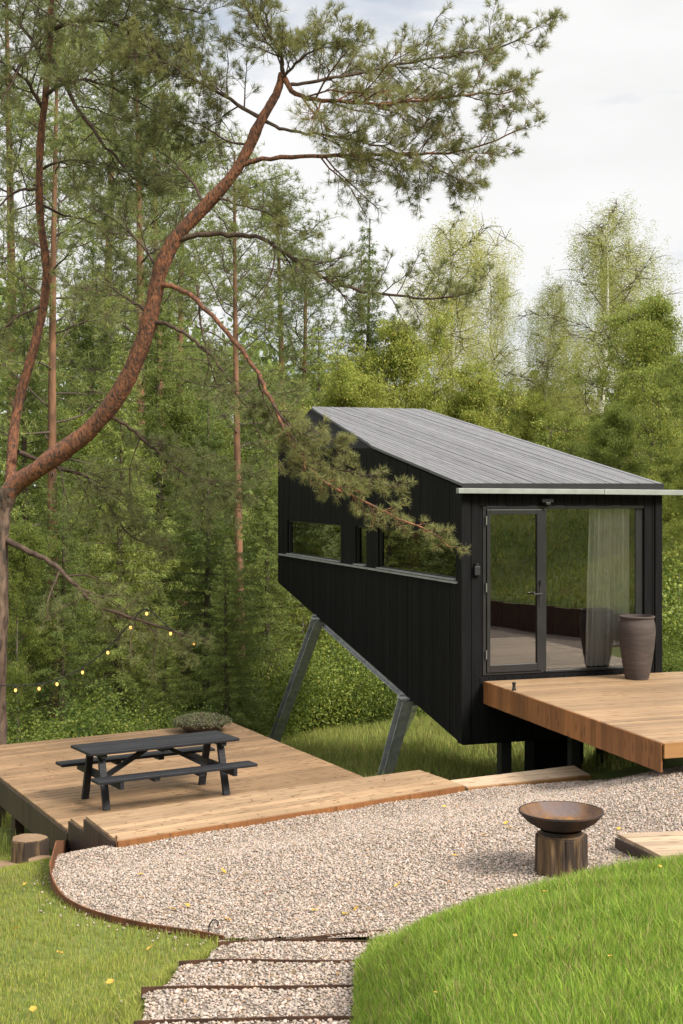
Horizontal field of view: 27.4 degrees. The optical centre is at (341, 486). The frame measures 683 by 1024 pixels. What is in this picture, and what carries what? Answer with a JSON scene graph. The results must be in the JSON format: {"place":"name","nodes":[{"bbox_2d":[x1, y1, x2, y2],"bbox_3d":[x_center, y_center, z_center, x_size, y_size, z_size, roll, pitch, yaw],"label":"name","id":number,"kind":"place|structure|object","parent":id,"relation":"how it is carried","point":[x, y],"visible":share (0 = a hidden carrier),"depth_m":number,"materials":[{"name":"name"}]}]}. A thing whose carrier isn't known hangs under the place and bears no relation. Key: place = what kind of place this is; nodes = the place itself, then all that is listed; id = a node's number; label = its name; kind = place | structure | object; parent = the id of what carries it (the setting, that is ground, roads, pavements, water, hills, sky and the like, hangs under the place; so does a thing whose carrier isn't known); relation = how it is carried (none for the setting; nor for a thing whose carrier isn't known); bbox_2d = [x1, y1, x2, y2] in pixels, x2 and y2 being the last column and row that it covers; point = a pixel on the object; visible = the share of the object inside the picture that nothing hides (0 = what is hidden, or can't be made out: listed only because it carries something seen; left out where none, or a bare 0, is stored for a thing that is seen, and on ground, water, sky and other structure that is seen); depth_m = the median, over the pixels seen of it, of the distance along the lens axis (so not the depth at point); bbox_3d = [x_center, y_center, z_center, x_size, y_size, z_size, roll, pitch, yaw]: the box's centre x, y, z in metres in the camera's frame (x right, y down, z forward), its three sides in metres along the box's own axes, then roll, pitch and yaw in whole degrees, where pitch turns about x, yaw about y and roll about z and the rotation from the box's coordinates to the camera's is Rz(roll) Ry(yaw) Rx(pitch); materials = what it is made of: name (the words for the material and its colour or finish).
{"place":"outdoors","nodes":[
{"label":"outdoors","id":0,"kind":"place"},
{"bbox_2d":[0,823,262,1023],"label":"lawn grass","id":1,"kind":"structure","parent":0,"point":[131,1008],"depth_m":9.74,"materials":[{"name":"green plant"}]},
{"bbox_2d":[29,1006,36,1010],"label":"fallen leaf","id":2,"kind":"object","parent":1,"relation":"on","point":[32,1008],"visible":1,"depth_m":8.10,"materials":[{"name":"yellow plant"}]},
{"bbox_2d":[0,500,682,1023],"bbox_3d":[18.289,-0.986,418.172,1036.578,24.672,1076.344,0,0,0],"label":"ground","id":3,"kind":"structure","parent":0,"point":[624,772],"depth_m":10.34,"materials":[{"name":"green plant"}]},
{"bbox_2d":[0,861,15,867],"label":"log slice","id":4,"kind":"object","parent":3,"relation":"on","point":[4,863],"visible":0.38,"depth_m":14.82,"materials":[{"name":"brown wood"}]},
{"bbox_2d":[11,833,48,862],"bbox_3d":[-3.339,3.934,14.995,0.428,0.356,0.427,0,0,0],"label":"log stump","id":5,"kind":"object","parent":3,"relation":"on","point":[25,847],"visible":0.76,"depth_m":14.85,"materials":[{"name":"brown wood"}]},
{"bbox_2d":[27,855,49,861],"bbox_3d":[-3.148,3.960,14.722,0.321,0.101,0.321,0,0,0],"label":"log slice","id":6,"kind":"object","parent":3,"relation":"on","point":[32,859],"visible":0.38,"depth_m":14.73,"materials":[{"name":"brown wood"}]},
{"bbox_2d":[0,337,77,741],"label":"spruce tree","id":7,"kind":"object","parent":3,"relation":"on","point":[2,463],"visible":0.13,"depth_m":28.20,"materials":[{"name":"green plant"}]},
{"bbox_2d":[6,519,79,743],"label":"broadleaf tree","id":8,"kind":"object","parent":3,"relation":"on","point":[22,578],"visible":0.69,"depth_m":25.79,"materials":[{"name":"green plant"}]},
{"bbox_2d":[7,475,118,742],"bbox_3d":[-5.318,2.803,26.448,2.791,6.250,3.385,0,0,-10],"label":"spruce tree","id":9,"kind":"object","parent":3,"relation":"on","point":[46,689],"visible":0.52,"depth_m":26.40,"materials":[{"name":"green plant"}]},
{"bbox_2d":[0,254,132,743],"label":"spruce tree","id":10,"kind":"object","parent":3,"relation":"on","point":[39,491],"visible":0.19,"depth_m":29.88,"materials":[{"name":"green plant"}]},
{"bbox_2d":[0,401,165,717],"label":"broadleaf tree","id":11,"kind":"object","parent":3,"relation":"on","point":[89,446],"visible":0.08,"depth_m":33.80,"materials":[{"name":"green plant"}]},
{"bbox_2d":[0,0,171,712],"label":"pine tree","id":12,"kind":"object","parent":3,"relation":"on","point":[10,190],"visible":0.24,"depth_m":40.07,"materials":[{"name":"green plant"}]},
{"bbox_2d":[6,670,173,814],"bbox_3d":[-5.080,4.486,23.632,4.997,2.776,4.281,0,0,-21],"label":"bush","id":13,"kind":"object","parent":3,"relation":"on","point":[84,728],"visible":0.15,"depth_m":23.64,"materials":[{"name":"green plant"}]},
{"bbox_2d":[0,0,186,736],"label":"pine tree","id":14,"kind":"object","parent":3,"relation":"on","point":[51,430],"visible":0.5,"depth_m":28.30,"materials":[{"name":"green plant"}]},
{"bbox_2d":[7,673,183,743],"bbox_3d":[-4.119,4.590,24.102,3.907,2.532,4.141,0,0,-34],"label":"bush","id":15,"kind":"object","parent":3,"relation":"on","point":[42,737],"visible":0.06,"depth_m":23.55,"materials":[{"name":"green plant"}]},
{"bbox_2d":[10,244,189,717],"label":"spruce tree","id":16,"kind":"object","parent":3,"relation":"on","point":[89,343],"visible":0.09,"depth_m":40.75,"materials":[{"name":"green plant"}]},
{"bbox_2d":[69,540,179,726],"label":"broadleaf tree","id":17,"kind":"object","parent":3,"relation":"on","point":[138,590],"visible":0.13,"depth_m":30.73,"materials":[{"name":"green plant"}]},
{"bbox_2d":[45,330,210,728],"bbox_3d":[-4.175,1.401,27.464,3.592,8.970,3.356,0,0,45],"label":"spruce tree","id":18,"kind":"object","parent":3,"relation":"on","point":[119,656],"visible":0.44,"depth_m":27.37,"materials":[{"name":"green plant"}]},
{"bbox_2d":[48,675,235,736],"bbox_3d":[-3.236,4.550,24.303,3.362,2.377,3.564,0,0,-45],"label":"bush","id":19,"kind":"object","parent":3,"relation":"on","point":[167,726],"visible":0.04,"depth_m":24.14,"materials":[{"name":"green plant"}]},
{"bbox_2d":[3,0,283,550],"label":"pine tree","id":20,"kind":"object","parent":3,"relation":"on","point":[149,237],"visible":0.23,"depth_m":37.84,"materials":[{"name":"green plant"}]},
{"bbox_2d":[1,3,289,667],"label":"pine tree","id":21,"kind":"object","parent":3,"relation":"on","point":[100,97],"visible":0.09,"depth_m":49.55,"materials":[{"name":"green plant"}]},
{"bbox_2d":[70,271,245,720],"bbox_3d":[-4.847,0.705,36.204,5.089,12.982,5.446,0,0,-8],"label":"spruce tree","id":22,"kind":"object","parent":3,"relation":"on","point":[159,401],"visible":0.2,"depth_m":35.77,"materials":[{"name":"green plant"}]},
{"bbox_2d":[36,78,287,587],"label":"pine tree","id":23,"kind":"object","parent":3,"relation":"on","point":[154,227],"visible":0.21,"depth_m":44.68,"materials":[{"name":"green plant"}]},
{"bbox_2d":[132,600,194,728],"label":"spruce tree","id":24,"kind":"object","parent":3,"relation":"on","point":[166,674],"visible":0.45,"depth_m":25.45,"materials":[{"name":"green plant"}]},
{"bbox_2d":[0,722,363,852],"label":"terrace","id":25,"kind":"structure","parent":3,"relation":"on","point":[30,785],"depth_m":17.68,"materials":[{"name":"brown wood"}]},
{"bbox_2d":[56,730,257,810],"bbox_3d":[-2.200,3.353,16.620,2.000,0.667,1.370,0,0,-31],"label":"picnic table","id":26,"kind":"object","parent":25,"relation":"on","point":[165,745],"visible":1,"depth_m":16.47,"materials":[{"name":"black wood"}]},
{"bbox_2d":[171,711,231,732],"bbox_3d":[-2.099,3.524,21.094,0.944,0.312,0.932,0,0,0],"label":"heather planter","id":27,"kind":"object","parent":25,"relation":"on","point":[203,721],"visible":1,"depth_m":20.88,"materials":[{"name":"green plant"}]},
{"bbox_2d":[88,390,278,691],"bbox_3d":[-4.404,2.161,36.918,5.885,9.454,5.394,0,0,-29],"label":"broadleaf tree","id":28,"kind":"object","parent":3,"relation":"on","point":[224,432],"visible":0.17,"depth_m":36.53,"materials":[{"name":"green plant"}]},
{"bbox_2d":[80,123,296,679],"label":"pine tree","id":29,"kind":"object","parent":3,"relation":"on","point":[181,336],"visible":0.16,"depth_m":48.86,"materials":[{"name":"green plant"}]},
{"bbox_2d":[123,385,279,734],"bbox_3d":[-2.835,1.961,28.937,3.335,8.148,4.046,0,0,8],"label":"spruce tree","id":30,"kind":"object","parent":3,"relation":"on","point":[198,548],"visible":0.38,"depth_m":28.87,"materials":[{"name":"green plant"}]},
{"bbox_2d":[183,539,280,735],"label":"spruce tree","id":31,"kind":"object","parent":3,"relation":"on","point":[226,631],"visible":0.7,"depth_m":25.54,"materials":[{"name":"green plant"}]},
{"bbox_2d":[147,123,325,689],"bbox_3d":[-2.304,-1.222,33.189,4.338,14.629,4.406,0,0,-32],"label":"pine tree","id":32,"kind":"object","parent":3,"relation":"on","point":[237,372],"visible":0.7,"depth_m":32.99,"materials":[{"name":"green plant"}]},
{"bbox_2d":[169,630,371,744],"bbox_3d":[-1.786,4.611,30.043,5.169,3.132,4.429,0,0,-24],"label":"bush","id":33,"kind":"object","parent":3,"relation":"on","point":[299,701],"visible":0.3,"depth_m":29.72,"materials":[{"name":"green plant"}]},
{"bbox_2d":[222,429,330,737],"bbox_3d":[-1.597,2.309,31.644,3.107,7.407,2.904,0,0,-35],"label":"spruce tree","id":34,"kind":"object","parent":3,"relation":"on","point":[266,618],"visible":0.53,"depth_m":31.36,"materials":[{"name":"green plant"}]},
{"bbox_2d":[0,0,569,827],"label":"leaning pine","id":35,"kind":"object","parent":3,"relation":"on","point":[178,62],"visible":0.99,"depth_m":19.18,"materials":[{"name":"green plant"}]},
{"bbox_2d":[0,608,203,691],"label":"string lights","id":36,"kind":"object","parent":35,"relation":"hanging from","point":[82,668],"visible":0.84,"depth_m":19.49},
{"bbox_2d":[227,458,343,678],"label":"broadleaf tree","id":37,"kind":"object","parent":3,"relation":"on","point":[307,613],"visible":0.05,"depth_m":34.77,"materials":[{"name":"green plant"}]},
{"bbox_2d":[195,161,381,663],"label":"pine tree","id":38,"kind":"object","parent":3,"relation":"on","point":[294,198],"visible":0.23,"depth_m":51.81,"materials":[{"name":"green plant"}]},
{"bbox_2d":[222,237,376,656],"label":"pine tree","id":39,"kind":"object","parent":3,"relation":"on","point":[301,298],"visible":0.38,"depth_m":46.01,"materials":[{"name":"green plant"}]},
{"bbox_2d":[221,320,381,708],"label":"spruce tree","id":40,"kind":"object","parent":3,"relation":"on","point":[319,382],"visible":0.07,"depth_m":41.88,"materials":[{"name":"green plant"}]},
{"bbox_2d":[211,628,397,735],"bbox_3d":[-0.759,4.762,32.037,5.103,3.608,5.409,0,0,-1],"label":"bush","id":41,"kind":"object","parent":3,"relation":"on","point":[331,707],"visible":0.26,"depth_m":31.21,"materials":[{"name":"green plant"}]},
{"bbox_2d":[0,712,639,853],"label":"meadow grass","id":42,"kind":"structure","parent":3,"relation":"on","point":[421,727],"depth_m":24.40,"materials":[{"name":"green plant"}]},
{"bbox_2d":[259,342,407,672],"bbox_3d":[0.495,1.356,36.341,5.138,9.927,5.497,0,0,16],"label":"broadleaf tree","id":43,"kind":"object","parent":3,"relation":"on","point":[346,383],"visible":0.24,"depth_m":35.60,"materials":[{"name":"green plant"}]},
{"bbox_2d":[284,659,395,729],"bbox_3d":[-0.188,5.129,32.861,4.026,2.461,3.798,0,0,24],"label":"bush","id":44,"kind":"object","parent":3,"relation":"on","point":[354,720],"visible":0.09,"depth_m":32.04,"materials":[{"name":"green plant"}]},
{"bbox_2d":[0,259,682,688],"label":"distant wood","id":45,"kind":"object","parent":3,"relation":"on","point":[196,335],"visible":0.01,"depth_m":69.10,"materials":[{"name":"green plant"}]},
{"bbox_2d":[331,220,403,690],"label":"spruce tree","id":46,"kind":"object","parent":3,"relation":"on","point":[368,330],"visible":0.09,"depth_m":47.89,"materials":[{"name":"green plant"}]},
{"bbox_2d":[317,631,422,725],"bbox_3d":[0.642,4.658,32.945,3.912,3.260,3.352,0,0,-35],"label":"bush","id":47,"kind":"object","parent":3,"relation":"on","point":[384,692],"visible":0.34,"depth_m":32.37,"materials":[{"name":"green plant"}]},
{"bbox_2d":[295,298,482,420],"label":"broadleaf tree","id":48,"kind":"object","parent":3,"relation":"on","point":[406,351],"visible":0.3,"depth_m":37.74,"materials":[{"name":"green plant"}]},
{"bbox_2d":[380,691,427,718],"bbox_3d":[2.155,5.197,33.994,3.667,1.880,3.142,0,0,-8],"label":"bush","id":49,"kind":"object","parent":3,"relation":"on","point":[421,712],"visible":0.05,"depth_m":33.07,"materials":[{"name":"green plant"}]},
{"bbox_2d":[317,197,525,431],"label":"birch tree","id":50,"kind":"object","parent":3,"relation":"on","point":[454,354],"visible":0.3,"depth_m":45.25,"materials":[{"name":"green plant"}]},
{"bbox_2d":[412,358,532,435],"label":"broadleaf tree","id":51,"kind":"object","parent":3,"relation":"on","point":[471,405],"visible":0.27,"depth_m":36.78,"materials":[{"name":"green plant"}]},
{"bbox_2d":[269,407,682,774],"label":"cabin","id":52,"kind":"object","parent":3,"relation":"on","point":[415,622],"visible":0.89,"depth_m":20.95,"materials":[{"name":"black wood"}]},
{"bbox_2d":[286,521,340,561],"bbox_3d":[-0.490,0.946,24.889,0.125,0.632,3.050,0,0,-19],"label":"window","id":53,"kind":"structure","parent":52,"relation":"in","point":[322,541],"depth_m":24.87,"materials":[{"name":"clear glass"}]},
{"bbox_2d":[353,526,366,565],"bbox_3d":[0.326,0.946,22.521,0.125,0.632,0.500,0,0,-19],"label":"window","id":54,"kind":"structure","parent":52,"relation":"in","point":[361,530],"depth_m":22.62,"materials":[{"name":"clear glass"}]},
{"bbox_2d":[376,528,455,580],"bbox_3d":[1.084,0.946,20.318,0.125,0.632,3.020,0,0,-19],"label":"window","id":55,"kind":"structure","parent":52,"relation":"in","point":[412,556],"depth_m":20.39,"materials":[{"name":"clear glass"}]},
{"bbox_2d":[486,509,542,672],"bbox_3d":[2.337,1.400,18.912,0.855,2.190,0.131,0,0,-19],"label":"door","id":56,"kind":"structure","parent":52,"relation":"in","point":[538,665],"depth_m":19.03,"materials":[{"name":"black metal"}]},
{"bbox_2d":[483,505,643,674],"bbox_3d":[3.053,1.393,19.229,2.470,2.275,0.082,0,0,-19],"label":"window","id":57,"kind":"structure","parent":52,"relation":"in","point":[638,509],"depth_m":19.18,"materials":[{"name":"black metal"}]},
{"bbox_2d":[584,509,628,666],"bbox_3d":[3.512,1.389,19.566,1.360,2.222,0.130,0,0,-19],"label":"curtain","id":58,"kind":"object","parent":52,"relation":"hanging from","point":[607,599],"visible":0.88,"depth_m":19.62,"materials":[{"name":"fabric"}]},
{"bbox_2d":[435,245,568,417],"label":"birch tree","id":59,"kind":"object","parent":3,"relation":"on","point":[495,311],"visible":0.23,"depth_m":52.44,"materials":[{"name":"green plant"}]},
{"bbox_2d":[450,766,590,790],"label":"plank walk","id":60,"kind":"structure","parent":3,"relation":"on","point":[558,774],"depth_m":16.53,"materials":[{"name":"brown wood"}]},
{"bbox_2d":[481,373,564,450],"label":"broadleaf tree","id":61,"kind":"object","parent":3,"relation":"on","point":[505,406],"visible":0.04,"depth_m":44.81,"materials":[{"name":"green plant"}]},
{"bbox_2d":[500,391,565,451],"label":"broadleaf tree","id":62,"kind":"object","parent":3,"relation":"on","point":[520,429],"visible":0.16,"depth_m":39.81,"materials":[{"name":"green plant"}]},
{"bbox_2d":[484,274,599,458],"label":"birch tree","id":63,"kind":"object","parent":3,"relation":"on","point":[554,300],"visible":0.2,"depth_m":45.08,"materials":[{"name":"green plant"}]},
{"bbox_2d":[530,401,598,462],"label":"broadleaf tree","id":64,"kind":"object","parent":3,"relation":"on","point":[555,427],"visible":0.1,"depth_m":36.83,"materials":[{"name":"green plant"}]},
{"bbox_2d":[483,671,682,772],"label":"deck","id":65,"kind":"structure","parent":3,"relation":"on","point":[640,722],"depth_m":16.81,"materials":[{"name":"brown wood"}]},
{"bbox_2d":[619,614,655,679],"bbox_3d":[4.007,2.172,18.981,0.494,0.855,0.494,0,0,0],"label":"planter","id":66,"kind":"object","parent":65,"relation":"on","point":[637,633],"visible":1,"depth_m":18.80,"materials":[{"name":"ceramic"}]},
{"bbox_2d":[510,191,682,465],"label":"birch tree","id":67,"kind":"object","parent":3,"relation":"on","point":[603,248],"visible":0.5,"depth_m":41.56,"materials":[{"name":"green plant"}]},
{"bbox_2d":[515,234,682,469],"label":"birch tree","id":68,"kind":"object","parent":3,"relation":"on","point":[598,306],"visible":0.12,"depth_m":47.08,"materials":[{"name":"green plant"}]},
{"bbox_2d":[564,408,643,469],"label":"broadleaf tree","id":69,"kind":"object","parent":3,"relation":"on","point":[596,417],"visible":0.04,"depth_m":36.88,"materials":[{"name":"green plant"}]},
{"bbox_2d":[531,288,682,590],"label":"broadleaf tree","id":70,"kind":"object","parent":3,"relation":"on","point":[652,323],"visible":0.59,"depth_m":36.39,"materials":[{"name":"green plant"}]},
{"bbox_2d":[554,399,681,580],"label":"broadleaf tree","id":71,"kind":"object","parent":3,"relation":"on","point":[617,432],"visible":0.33,"depth_m":33.86,"materials":[{"name":"green plant"}]},
{"bbox_2d":[602,337,682,584],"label":"broadleaf tree","id":72,"kind":"object","parent":3,"relation":"on","point":[670,420],"visible":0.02,"depth_m":46.99,"materials":[{"name":"green plant"}]},
{"bbox_2d":[623,353,682,577],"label":"broadleaf tree","id":73,"kind":"object","parent":3,"relation":"on","point":[677,370],"visible":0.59,"depth_m":32.38,"materials":[{"name":"green plant"}]},
{"bbox_2d":[641,432,682,620],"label":"broadleaf tree","id":74,"kind":"object","parent":3,"relation":"on","point":[677,500],"visible":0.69,"depth_m":27.46,"materials":[{"name":"green plant"}]},
{"bbox_2d":[662,534,682,665],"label":"bush","id":75,"kind":"object","parent":3,"relation":"on","point":[673,625],"visible":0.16,"depth_m":25.82,"materials":[{"name":"green plant"}]},
{"bbox_2d":[662,635,682,671],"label":"bush","id":76,"kind":"object","parent":3,"relation":"on","point":[674,658],"visible":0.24,"depth_m":23.83,"materials":[{"name":"green plant"}]},
{"bbox_2d":[0,0,682,485],"label":"sky","id":77,"kind":"structure","parent":0,"point":[610,85],"materials":[{"name":"white"}]},
{"bbox_2d":[2,730,682,1023],"bbox_3d":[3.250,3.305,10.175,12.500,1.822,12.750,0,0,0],"label":"gravel path","id":78,"kind":"structure","parent":0,"point":[256,968],"depth_m":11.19,"materials":[{"name":"grey gravel"}]},
{"bbox_2d":[49,833,224,940],"bbox_3d":[-2.304,3.854,13.297,1.068,1.170,6.766,0,0,-16],"label":"steel edging","id":79,"kind":"object","parent":78,"relation":"on","point":[60,846],"visible":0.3,"depth_m":10.91,"materials":[{"name":"brown metal"}]},
{"bbox_2d":[208,919,218,931],"bbox_3d":[-0.947,3.268,10.369,0.081,0.135,0.009,0,0,0],"label":"wire hook","id":80,"kind":"object","parent":78,"relation":"on","point":[210,923],"visible":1,"depth_m":10.37,"materials":[{"name":"black metal"}]},
{"bbox_2d":[134,1015,354,1023],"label":"step plate","id":81,"kind":"object","parent":78,"relation":"on","point":[275,1019],"visible":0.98,"depth_m":7.33,"materials":[{"name":"metal"}]},
{"bbox_2d":[141,984,353,1007],"bbox_3d":[-0.535,3.027,8.190,1.261,0.254,0.059,0,0,-4],"label":"step plate","id":82,"kind":"object","parent":78,"relation":"on","point":[144,990],"visible":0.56,"depth_m":8.18,"materials":[{"name":"metal"}]},
{"bbox_2d":[68,770,464,850],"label":"boardwalk","id":83,"kind":"structure","parent":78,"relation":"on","point":[244,809],"depth_m":14.85,"materials":[{"name":"brown wood"}]},
{"bbox_2d":[179,958,353,965],"bbox_3d":[-0.463,3.163,9.040,1.167,0.254,0.079,0,0,-4],"label":"step plate","id":84,"kind":"object","parent":78,"relation":"on","point":[185,962],"visible":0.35,"depth_m":9.03,"materials":[{"name":"metal"}]},
{"bbox_2d":[218,938,375,945],"bbox_3d":[-0.278,3.298,9.845,1.175,0.254,0.098,0,0,-4],"label":"step plate","id":85,"kind":"object","parent":78,"relation":"on","point":[224,943],"visible":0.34,"depth_m":9.86,"materials":[{"name":"metal"}]},
{"bbox_2d":[299,929,383,939],"bbox_3d":[-0.266,3.353,10.074,1.155,0.295,0.032,0,0,-5],"label":"steel edging","id":86,"kind":"object","parent":78,"relation":"on","point":[326,936],"visible":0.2,"depth_m":10.09,"materials":[{"name":"brown metal"}]},
{"bbox_2d":[534,830,587,877],"bbox_3d":[1.793,3.015,11.402,0.445,0.392,0.430,0,0,0],"label":"stump","id":87,"kind":"object","parent":78,"relation":"on","point":[558,855],"visible":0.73,"depth_m":11.22,"materials":[{"name":"brown wood"}]},
{"bbox_2d":[518,801,603,837],"bbox_3d":[1.787,2.726,11.400,0.690,0.190,0.690,0,0,0],"label":"fire bowl","id":88,"kind":"object","parent":87,"relation":"on","point":[562,819],"visible":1,"depth_m":11.50,"materials":[{"name":"metal"}]},
{"bbox_2d":[615,831,682,860],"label":"plank step","id":89,"kind":"object","parent":78,"relation":"on","point":[659,844],"visible":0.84,"depth_m":11.73,"materials":[{"name":"brown wood"}]},
{"bbox_2d":[512,682,515,690],"bbox_3d":[2.205,2.545,17.900,0.060,0.110,0.058,0,0,0],"label":"door stop","id":90,"kind":"object","parent":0,"point":[513,686],"depth_m":17.88,"materials":[{"name":"black metal"}]},
{"bbox_2d":[348,851,682,1023],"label":"bank grass","id":91,"kind":"structure","parent":0,"point":[476,930],"depth_m":6.42,"materials":[{"name":"green plant"}]}
]}

